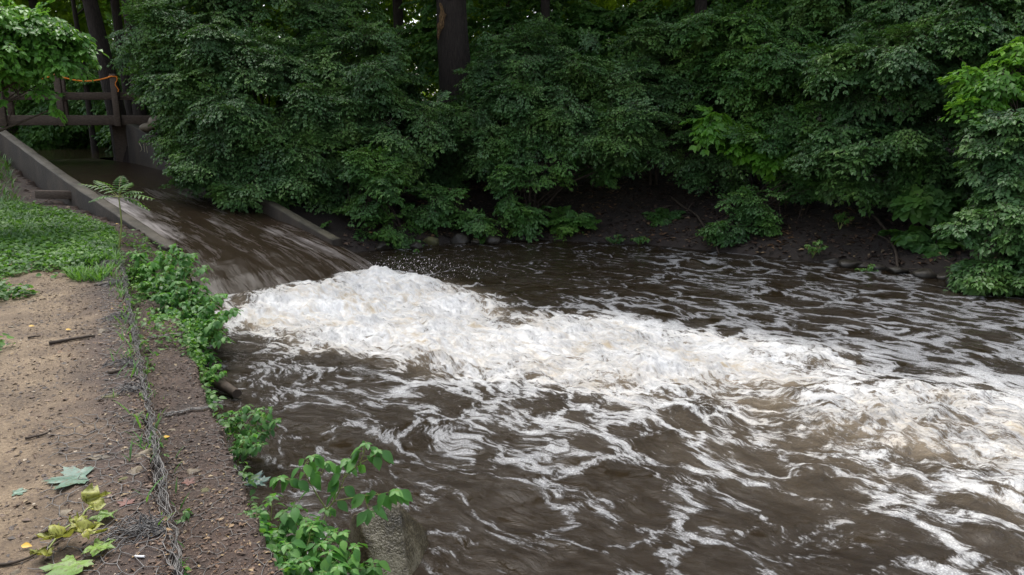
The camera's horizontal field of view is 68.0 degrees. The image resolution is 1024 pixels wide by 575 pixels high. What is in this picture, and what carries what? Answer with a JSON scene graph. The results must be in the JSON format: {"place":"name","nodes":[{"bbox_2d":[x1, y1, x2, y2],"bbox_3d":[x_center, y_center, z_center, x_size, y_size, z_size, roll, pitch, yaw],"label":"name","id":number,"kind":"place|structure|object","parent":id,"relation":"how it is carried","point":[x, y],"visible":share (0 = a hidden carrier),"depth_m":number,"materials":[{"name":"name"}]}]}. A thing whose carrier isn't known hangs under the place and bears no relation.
{"place":"outdoors","nodes":[
{"label":"outdoors","id":0,"kind":"place"},
{"bbox_2d":[33,140,112,159],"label":"pond","id":1,"kind":"structure","parent":0,"point":[62,152],"depth_m":22.23,"materials":[{"name":"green liquid"}]},
{"bbox_2d":[48,158,373,297],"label":"water","id":2,"kind":"structure","parent":0,"point":[236,250],"depth_m":11.82,"materials":[{"name":"liquid"}]},
{"bbox_2d":[0,92,1023,574],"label":"ground","id":3,"kind":"structure","parent":0,"point":[52,364],"depth_m":5.08,"materials":[{"name":"soil"}]},
{"bbox_2d":[0,537,63,565],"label":"stick","id":4,"kind":"object","parent":3,"relation":"on","point":[16,561],"visible":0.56,"depth_m":2.77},
{"bbox_2d":[0,0,65,8],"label":"tree","id":5,"kind":"object","parent":3,"relation":"on","point":[32,4],"visible":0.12,"depth_m":29.17,"materials":[{"name":"green plant"}]},
{"bbox_2d":[0,154,74,241],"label":"grass","id":6,"kind":"structure","parent":3,"relation":"on","point":[6,168],"depth_m":11.66,"materials":[{"name":"green plant"}]},
{"bbox_2d":[1,63,101,148],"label":"shrub","id":7,"kind":"object","parent":3,"relation":"on","point":[30,136],"visible":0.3,"depth_m":24.13,"materials":[{"name":"green plant"}]},
{"bbox_2d":[0,0,109,131],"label":"tree","id":8,"kind":"object","parent":3,"relation":"on","point":[37,45],"visible":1,"depth_m":9.87,"materials":[{"name":"green plant"}]},
{"bbox_2d":[0,200,119,350],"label":"ground cover","id":9,"kind":"object","parent":3,"relation":"on","point":[83,235],"visible":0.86,"depth_m":9.12,"materials":[{"name":"green plant"}]},
{"bbox_2d":[44,466,93,489],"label":"fallen leaf","id":10,"kind":"object","parent":3,"relation":"on","point":[71,475],"visible":1,"depth_m":3.38,"materials":[{"name":"plant"}]},
{"bbox_2d":[49,334,94,344],"bbox_3d":[-3.162,0.370,5.460,0.297,0.026,0.031,-12,17,-41],"label":"stick","id":11,"kind":"object","parent":3,"relation":"on","point":[68,339],"visible":1,"depth_m":5.44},
{"bbox_2d":[29,483,116,574],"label":"wilted twig","id":12,"kind":"object","parent":3,"relation":"on","point":[93,499],"visible":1,"depth_m":2.84,"materials":[{"name":"yellow plant"}]},
{"bbox_2d":[0,74,150,161],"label":"footbridge","id":13,"kind":"object","parent":3,"relation":"on","point":[117,121],"visible":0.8,"depth_m":17.36,"materials":[{"name":"wood"}]},
{"bbox_2d":[0,177,153,253],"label":"leaf litter","id":14,"kind":"object","parent":3,"relation":"on","point":[76,211],"visible":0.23,"depth_m":12.95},
{"bbox_2d":[18,82,150,146],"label":"shrub","id":15,"kind":"object","parent":3,"relation":"on","point":[84,142],"visible":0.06,"depth_m":26.06,"materials":[{"name":"green plant"}]},
{"bbox_2d":[0,259,174,574],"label":"dirt path","id":16,"kind":"structure","parent":3,"relation":"on","point":[11,528],"depth_m":4.01,"materials":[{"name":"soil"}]},
{"bbox_2d":[0,126,180,259],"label":"chute wall","id":17,"kind":"structure","parent":3,"relation":"on","point":[40,171],"depth_m":13.82,"materials":[{"name":"concrete"}]},
{"bbox_2d":[34,190,71,198],"bbox_3d":[-8.100,-1.655,13.526,0.853,0.140,0.118,2,13,9],"label":"timber step","id":18,"kind":"object","parent":17,"relation":"attached to","point":[51,194],"visible":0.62,"depth_m":13.48,"materials":[{"name":"wood"}]},
{"bbox_2d":[58,236,127,281],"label":"grass","id":19,"kind":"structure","parent":3,"relation":"on","point":[84,273],"depth_m":7.73,"materials":[{"name":"green plant"}]},
{"bbox_2d":[71,0,133,158],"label":"tree","id":20,"kind":"object","parent":3,"relation":"on","point":[93,141],"visible":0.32,"depth_m":22.35,"materials":[{"name":"brown plant"}]},
{"bbox_2d":[82,0,126,159],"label":"tree","id":21,"kind":"object","parent":3,"relation":"on","point":[95,24],"visible":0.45,"depth_m":19.07,"materials":[{"name":"brown plant"}]},
{"bbox_2d":[78,176,153,247],"bbox_3d":[-4.669,-0.880,9.064,0.986,0.876,0.322,1,13,6],"label":"sumac","id":22,"kind":"object","parent":3,"relation":"on","point":[135,202],"visible":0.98,"depth_m":9.01,"materials":[{"name":"green plant"}]},
{"bbox_2d":[53,11,181,152],"bbox_3d":[-11.051,-5.993,22.826,5.642,4.454,3.614,0,13,0],"label":"shrub","id":23,"kind":"object","parent":3,"relation":"on","point":[104,131],"visible":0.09,"depth_m":22.50,"materials":[{"name":"green plant"}]},
{"bbox_2d":[110,0,132,114],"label":"tree","id":24,"kind":"object","parent":3,"relation":"on","point":[116,16],"visible":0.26,"depth_m":20.45,"materials":[{"name":"brown plant"}]},
{"bbox_2d":[121,0,146,114],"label":"tree","id":25,"kind":"object","parent":3,"relation":"on","point":[136,111],"visible":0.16,"depth_m":18.36,"materials":[{"name":"brown plant"}]},
{"bbox_2d":[124,252,158,287],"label":"jewelweed","id":26,"kind":"object","parent":3,"relation":"on","point":[137,262],"visible":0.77,"depth_m":8.43,"materials":[{"name":"green plant"}]},
{"bbox_2d":[131,281,156,298],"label":"jewelweed","id":27,"kind":"object","parent":3,"relation":"on","point":[146,289],"visible":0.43,"depth_m":7.98,"materials":[{"name":"green plant"}]},
{"bbox_2d":[100,254,189,568],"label":"grass","id":28,"kind":"structure","parent":3,"relation":"on","point":[130,355],"depth_m":4.80,"materials":[{"name":"green plant"}]},
{"bbox_2d":[135,261,164,291],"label":"jewelweed","id":29,"kind":"object","parent":3,"relation":"on","point":[151,266],"visible":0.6,"depth_m":8.31,"materials":[{"name":"green plant"}]},
{"bbox_2d":[27,258,280,574],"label":"gabion edge","id":30,"kind":"object","parent":3,"relation":"on","point":[148,523],"visible":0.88,"depth_m":3.59,"materials":[{"name":"metal"}]},
{"bbox_2d":[145,292,178,314],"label":"jewelweed","id":31,"kind":"object","parent":3,"relation":"on","point":[159,298],"visible":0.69,"depth_m":7.35,"materials":[{"name":"green plant"}]},
{"bbox_2d":[149,313,179,322],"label":"jewelweed","id":32,"kind":"object","parent":3,"relation":"on","point":[161,316],"visible":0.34,"depth_m":7.12,"materials":[{"name":"green plant"}]},
{"bbox_2d":[120,229,209,371],"bbox_3d":[-3.643,-0.024,7.864,0.738,0.616,4.951,-7,15,-27],"label":"ground cover","id":33,"kind":"object","parent":3,"relation":"on","point":[157,326],"visible":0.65,"depth_m":6.80,"materials":[{"name":"green plant"}]},
{"bbox_2d":[153,265,184,296],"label":"jewelweed","id":34,"kind":"object","parent":3,"relation":"on","point":[168,278],"visible":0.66,"depth_m":8.04,"materials":[{"name":"green plant"}]},
{"bbox_2d":[154,244,189,279],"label":"jewelweed","id":35,"kind":"object","parent":3,"relation":"on","point":[161,259],"visible":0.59,"depth_m":8.51,"materials":[{"name":"green plant"}]},
{"bbox_2d":[164,281,199,318],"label":"jewelweed","id":36,"kind":"object","parent":3,"relation":"on","point":[179,293],"visible":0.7,"depth_m":7.57,"materials":[{"name":"green plant"}]},
{"bbox_2d":[175,508,192,523],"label":"jewelweed","id":37,"kind":"object","parent":3,"relation":"on","point":[185,515],"visible":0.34,"depth_m":3.62,"materials":[{"name":"green plant"}]},
{"bbox_2d":[168,301,202,330],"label":"jewelweed","id":38,"kind":"object","parent":3,"relation":"on","point":[184,311],"visible":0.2,"depth_m":7.30,"materials":[{"name":"green plant"}]},
{"bbox_2d":[176,327,201,358],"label":"jewelweed","id":39,"kind":"object","parent":3,"relation":"on","point":[191,336],"visible":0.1,"depth_m":6.86,"materials":[{"name":"green plant"}]},
{"bbox_2d":[173,251,211,288],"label":"jewelweed","id":40,"kind":"object","parent":3,"relation":"on","point":[183,273],"visible":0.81,"depth_m":8.11,"materials":[{"name":"green plant"}]},
{"bbox_2d":[182,318,211,357],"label":"jewelweed","id":41,"kind":"object","parent":3,"relation":"on","point":[203,338],"visible":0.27,"depth_m":7.12,"materials":[{"name":"green plant"}]},
{"bbox_2d":[117,272,283,574],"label":"leaf litter","id":42,"kind":"object","parent":3,"relation":"on","point":[207,470],"visible":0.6,"depth_m":4.05,"materials":[{"name":"plant"}]},
{"bbox_2d":[180,277,226,318],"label":"jewelweed","id":43,"kind":"object","parent":3,"relation":"on","point":[200,295],"visible":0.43,"depth_m":7.73,"materials":[{"name":"green plant"}]},
{"bbox_2d":[187,302,229,343],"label":"jewelweed","id":44,"kind":"object","parent":3,"relation":"on","point":[208,309],"visible":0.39,"depth_m":7.38,"materials":[{"name":"green plant"}]},
{"bbox_2d":[199,364,226,387],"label":"jewelweed","id":45,"kind":"object","parent":3,"relation":"on","point":[211,372],"visible":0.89,"depth_m":6.48,"materials":[{"name":"green plant"}]},
{"bbox_2d":[193,319,233,367],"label":"jewelweed","id":46,"kind":"object","parent":3,"relation":"on","point":[212,326],"visible":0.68,"depth_m":7.13,"materials":[{"name":"green plant"}]},
{"bbox_2d":[196,293,243,336],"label":"jewelweed","id":47,"kind":"object","parent":3,"relation":"on","point":[231,312],"visible":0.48,"depth_m":7.57,"materials":[{"name":"green plant"}]},
{"bbox_2d":[125,124,342,246],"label":"chute wall","id":48,"kind":"structure","parent":3,"relation":"on","point":[139,153],"depth_m":13.38,"materials":[{"name":"concrete"}]},
{"bbox_2d":[139,123,154,131],"bbox_3d":[-8.065,-3.550,16.821,0.379,0.209,0.292,0,13,0],"label":"rock","id":49,"kind":"object","parent":48,"relation":"on","point":[143,127],"visible":0.71,"depth_m":16.72,"materials":[{"name":"stone"}]},
{"bbox_2d":[105,0,370,212],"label":"shrub","id":50,"kind":"object","parent":3,"relation":"on","point":[223,122],"visible":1,"depth_m":13.53,"materials":[{"name":"green plant"}]},
{"bbox_2d":[175,319,302,574],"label":"ground cover","id":51,"kind":"object","parent":3,"relation":"on","point":[250,475],"visible":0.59,"depth_m":4.35,"materials":[{"name":"green plant"}]},
{"bbox_2d":[216,404,265,455],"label":"jewelweed","id":52,"kind":"object","parent":3,"relation":"on","point":[237,418],"visible":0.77,"depth_m":5.24,"materials":[{"name":"green plant"}]},
{"bbox_2d":[228,432,267,465],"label":"jewelweed","id":53,"kind":"object","parent":3,"relation":"on","point":[247,448],"visible":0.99,"depth_m":4.92,"materials":[{"name":"green plant"}]},
{"bbox_2d":[244,470,269,485],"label":"fallen leaf","id":54,"kind":"object","parent":3,"relation":"on","point":[262,479],"visible":0.66,"depth_m":4.41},
{"bbox_2d":[233,406,280,459],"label":"jewelweed","id":55,"kind":"object","parent":3,"relation":"on","point":[264,426],"visible":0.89,"depth_m":5.12,"materials":[{"name":"green plant"}]},
{"bbox_2d":[237,509,284,543],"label":"jewelweed","id":56,"kind":"object","parent":3,"relation":"on","point":[266,517],"visible":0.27,"depth_m":3.73,"materials":[{"name":"green plant"}]},
{"bbox_2d":[107,0,415,110],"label":"shrub","id":57,"kind":"object","parent":3,"relation":"on","point":[328,15],"visible":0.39,"depth_m":15.37,"materials":[{"name":"green plant"}]},
{"bbox_2d":[257,493,297,555],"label":"jewelweed","id":58,"kind":"object","parent":3,"relation":"on","point":[289,523],"visible":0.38,"depth_m":3.80,"materials":[{"name":"green plant"}]},
{"bbox_2d":[263,531,296,565],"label":"jewelweed","id":59,"kind":"object","parent":3,"relation":"on","point":[272,550],"visible":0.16,"depth_m":3.55,"materials":[{"name":"green plant"}]},
{"bbox_2d":[274,539,318,574],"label":"jewelweed","id":60,"kind":"object","parent":3,"relation":"on","point":[307,560],"visible":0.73,"depth_m":3.48,"materials":[{"name":"green plant"}]},
{"bbox_2d":[279,502,327,559],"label":"jewelweed","id":61,"kind":"object","parent":3,"relation":"on","point":[297,517],"visible":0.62,"depth_m":3.74,"materials":[{"name":"green plant"}]},
{"bbox_2d":[287,520,345,574],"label":"jewelweed","id":62,"kind":"object","parent":3,"relation":"on","point":[321,543],"visible":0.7,"depth_m":3.66,"materials":[{"name":"green plant"}]},
{"bbox_2d":[311,548,350,574],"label":"jewelweed","id":63,"kind":"object","parent":3,"relation":"on","point":[327,567],"visible":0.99,"depth_m":3.54,"materials":[{"name":"green plant"}]},
{"bbox_2d":[304,530,367,574],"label":"jewelweed","id":64,"kind":"object","parent":3,"relation":"on","point":[355,555],"visible":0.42,"depth_m":3.67,"materials":[{"name":"green plant"}]},
{"bbox_2d":[269,441,412,561],"bbox_3d":[-0.851,1.114,3.813,0.730,0.688,0.340,0,13,0],"label":"jewelweed","id":65,"kind":"object","parent":3,"relation":"on","point":[312,472],"visible":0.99,"depth_m":3.82,"materials":[{"name":"green plant"}]},
{"bbox_2d":[349,558,390,574],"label":"jewelweed","id":66,"kind":"object","parent":3,"relation":"on","point":[371,569],"visible":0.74,"depth_m":3.73,"materials":[{"name":"green plant"}]},
{"bbox_2d":[263,8,476,214],"bbox_3d":[-2.763,-3.397,14.947,4.232,3.882,3.730,0,13,0],"label":"shrub","id":67,"kind":"object","parent":3,"relation":"on","point":[379,86],"visible":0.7,"depth_m":14.10,"materials":[{"name":"green plant"}]},
{"bbox_2d":[320,142,425,248],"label":"shrub","id":68,"kind":"object","parent":3,"relation":"on","point":[378,179],"visible":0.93,"depth_m":13.36,"materials":[{"name":"green plant"}]},
{"bbox_2d":[376,241,389,249],"bbox_3d":[-2.287,-0.736,13.368,0.277,0.164,0.218,0,13,0],"label":"stone","id":69,"kind":"object","parent":3,"relation":"on","point":[381,245],"visible":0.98,"depth_m":13.30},
{"bbox_2d":[392,0,403,72],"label":"tree","id":70,"kind":"object","parent":3,"relation":"on","point":[398,19],"visible":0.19,"depth_m":22.66,"materials":[{"name":"brown plant"}]},
{"bbox_2d":[423,236,438,244],"bbox_3d":[-1.488,-0.835,13.848,0.309,0.209,0.269,0,13,0],"label":"stone","id":71,"kind":"object","parent":3,"relation":"on","point":[429,240],"visible":0.81,"depth_m":13.75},
{"bbox_2d":[399,181,512,242],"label":"shrub","id":72,"kind":"object","parent":3,"relation":"on","point":[440,210],"visible":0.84,"depth_m":14.04,"materials":[{"name":"green plant"}]},
{"bbox_2d":[436,0,476,148],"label":"tree","id":73,"kind":"object","parent":3,"relation":"on","point":[453,43],"visible":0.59,"depth_m":16.35,"materials":[{"name":"brown plant"}]},
{"bbox_2d":[1,0,912,133],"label":"wood","id":74,"kind":"object","parent":3,"relation":"on","point":[60,10],"visible":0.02,"depth_m":34.83,"materials":[{"name":"green plant"}]},
{"bbox_2d":[450,233,470,243],"bbox_3d":[-0.958,-0.879,14.040,0.394,0.252,0.306,0,13,0],"label":"stone","id":75,"kind":"object","parent":3,"relation":"on","point":[459,238],"visible":0.84,"depth_m":13.96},
{"bbox_2d":[390,0,580,100],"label":"shrub","id":76,"kind":"object","parent":3,"relation":"on","point":[502,17],"visible":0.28,"depth_m":19.40,"materials":[{"name":"green plant"}]},
{"bbox_2d":[485,236,499,243],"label":"stone","id":77,"kind":"object","parent":3,"relation":"on","point":[492,240],"visible":1,"depth_m":13.89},
{"bbox_2d":[408,13,660,191],"bbox_3d":[0.386,-3.435,15.243,5.260,4.007,3.440,0,13,0],"label":"shrub","id":78,"kind":"object","parent":3,"relation":"on","point":[535,103],"visible":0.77,"depth_m":14.39,"materials":[{"name":"green plant"}]},
{"bbox_2d":[540,0,549,22],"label":"tree","id":79,"kind":"object","parent":3,"relation":"on","point":[545,8],"visible":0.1,"depth_m":18.82,"materials":[{"name":"brown plant"}]},
{"bbox_2d":[482,122,633,242],"bbox_3d":[0.869,-2.016,14.500,3.014,2.244,1.712,0,13,0],"label":"shrub","id":80,"kind":"object","parent":3,"relation":"on","point":[526,217],"visible":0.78,"depth_m":14.12,"materials":[{"name":"green plant"}]},
{"bbox_2d":[544,205,601,240],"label":"shrub","id":81,"kind":"object","parent":3,"relation":"on","point":[567,220],"visible":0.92,"depth_m":14.25,"materials":[{"name":"green plant"}]},
{"bbox_2d":[496,0,666,104],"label":"shrub","id":82,"kind":"object","parent":3,"relation":"on","point":[594,18],"visible":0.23,"depth_m":19.14,"materials":[{"name":"green plant"}]},
{"bbox_2d":[606,234,626,243],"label":"weed","id":83,"kind":"object","parent":3,"relation":"on","point":[615,240],"visible":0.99,"depth_m":13.84,"materials":[{"name":"green plant"}]},
{"bbox_2d":[558,11,758,196],"bbox_3d":[2.899,-3.646,15.118,4.195,3.612,3.929,0,13,0],"label":"shrub","id":84,"kind":"object","parent":3,"relation":"on","point":[632,135],"visible":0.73,"depth_m":14.25,"materials":[{"name":"green plant"}]},
{"bbox_2d":[641,204,685,226],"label":"shrub","id":85,"kind":"object","parent":3,"relation":"on","point":[661,216],"visible":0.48,"depth_m":14.39,"materials":[{"name":"green plant"}]},
{"bbox_2d":[343,121,1013,265],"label":"leaf litter","id":86,"kind":"object","parent":3,"relation":"on","point":[754,238],"visible":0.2,"depth_m":14.11,"materials":[{"name":"plant"}]},
{"bbox_2d":[671,197,718,252],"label":"branch","id":87,"kind":"object","parent":86,"relation":"on","point":[685,208],"visible":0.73,"depth_m":14.49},
{"bbox_2d":[689,0,706,125],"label":"tree","id":88,"kind":"object","parent":3,"relation":"on","point":[700,5],"visible":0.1,"depth_m":17.86,"materials":[{"name":"green plant"}]},
{"bbox_2d":[637,0,800,113],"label":"shrub","id":89,"kind":"object","parent":3,"relation":"on","point":[668,15],"visible":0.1,"depth_m":18.38,"materials":[{"name":"green plant"}]},
{"bbox_2d":[679,105,802,190],"bbox_3d":[4.397,-2.468,13.788,2.356,1.657,1.795,-7,15,-28],"label":"sapling","id":90,"kind":"object","parent":3,"relation":"on","point":[708,128],"visible":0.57,"depth_m":13.49,"materials":[{"name":"green plant"}]},
{"bbox_2d":[695,168,840,247],"bbox_3d":[4.565,-1.492,13.369,2.856,1.493,1.414,-5,14,-19],"label":"shrub","id":91,"kind":"object","parent":3,"relation":"on","point":[749,210],"visible":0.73,"depth_m":13.18,"materials":[{"name":"green plant"}]},
{"bbox_2d":[652,0,915,179],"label":"shrub","id":92,"kind":"object","parent":3,"relation":"on","point":[764,62],"visible":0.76,"depth_m":13.55,"materials":[{"name":"green plant"}]},
{"bbox_2d":[755,0,867,119],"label":"shrub","id":93,"kind":"object","parent":3,"relation":"on","point":[777,1],"depth_m":17.97,"materials":[{"name":"green plant"}]},
{"bbox_2d":[804,240,826,257],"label":"weed","id":94,"kind":"object","parent":3,"relation":"on","point":[822,248],"visible":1,"depth_m":12.19,"materials":[{"name":"green plant"}]},
{"bbox_2d":[820,257,840,263],"bbox_3d":[5.116,-0.409,12.147,0.338,0.145,0.199,2,13,8],"label":"stone","id":95,"kind":"object","parent":3,"relation":"on","point":[833,260],"visible":0.62,"depth_m":12.07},
{"bbox_2d":[833,212,854,228],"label":"weed","id":96,"kind":"object","parent":3,"relation":"on","point":[840,217],"visible":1,"depth_m":12.77,"materials":[{"name":"green plant"}]},
{"bbox_2d":[837,259,862,267],"bbox_3d":[5.293,-0.345,11.863,0.396,0.174,0.304,4,14,17],"label":"stone","id":97,"kind":"object","parent":3,"relation":"on","point":[846,263],"visible":0.78,"depth_m":11.78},
{"bbox_2d":[872,215,916,269],"bbox_3d":[6.019,-0.596,12.079,0.400,0.869,2.030,0,13,0],"label":"root","id":98,"kind":"object","parent":3,"relation":"on","point":[878,220],"visible":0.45,"depth_m":12.16,"materials":[{"name":"wood"}]},
{"bbox_2d":[767,0,1023,184],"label":"shrub","id":99,"kind":"object","parent":3,"relation":"on","point":[969,39],"visible":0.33,"depth_m":11.49,"materials":[{"name":"green plant"}]},
{"bbox_2d":[885,266,909,273],"bbox_3d":[5.825,-0.250,11.459,0.335,0.162,0.274,0,13,0],"label":"stone","id":100,"kind":"object","parent":3,"relation":"on","point":[896,270],"visible":0.89,"depth_m":11.36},
{"bbox_2d":[780,0,1023,218],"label":"shrub","id":101,"kind":"object","parent":3,"relation":"on","point":[885,58],"visible":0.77,"depth_m":12.13,"materials":[{"name":"green plant"}]},
{"bbox_2d":[877,183,968,260],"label":"bush","id":102,"kind":"object","parent":3,"relation":"on","point":[931,207],"visible":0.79,"depth_m":11.80,"materials":[{"name":"green plant"}]},
{"bbox_2d":[898,131,952,184],"bbox_3d":[6.669,-1.810,12.271,1.120,1.472,0.885,-10,16,-36],"label":"sapling","id":103,"kind":"object","parent":3,"relation":"on","point":[918,181],"visible":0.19,"depth_m":12.01,"materials":[{"name":"green plant"}]},
{"bbox_2d":[931,108,1023,296],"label":"shrub","id":104,"kind":"object","parent":3,"relation":"on","point":[998,193],"visible":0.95,"depth_m":10.11,"materials":[{"name":"green plant"}]},
{"bbox_2d":[937,36,1023,243],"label":"sapling","id":105,"kind":"object","parent":3,"relation":"on","point":[982,81],"visible":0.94,"depth_m":10.61,"materials":[{"name":"green plant"}]},
{"bbox_2d":[192,240,1023,574],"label":"water","id":106,"kind":"structure","parent":0,"point":[554,408],"depth_m":6.08,"materials":[{"name":"liquid"}]},
{"bbox_2d":[200,371,241,397],"bbox_3d":[-2.490,0.824,6.509,0.490,0.135,0.117,9,16,35],"label":"log","id":107,"kind":"object","parent":106,"relation":"on","point":[225,386],"visible":0.73,"depth_m":6.42,"materials":[{"name":"wood"}]},
{"bbox_2d":[346,502,428,574],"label":"boulder","id":108,"kind":"object","parent":106,"relation":"in","point":[397,542],"visible":0.75,"depth_m":4.02,"materials":[{"name":"stone"}]},
{"bbox_2d":[911,268,936,278],"bbox_3d":[6.087,-0.197,11.162,0.413,0.175,0.335,0,13,0],"label":"stone","id":109,"kind":"object","parent":106,"relation":"in","point":[928,273],"visible":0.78,"depth_m":11.05,"materials":[{"name":"stone"}]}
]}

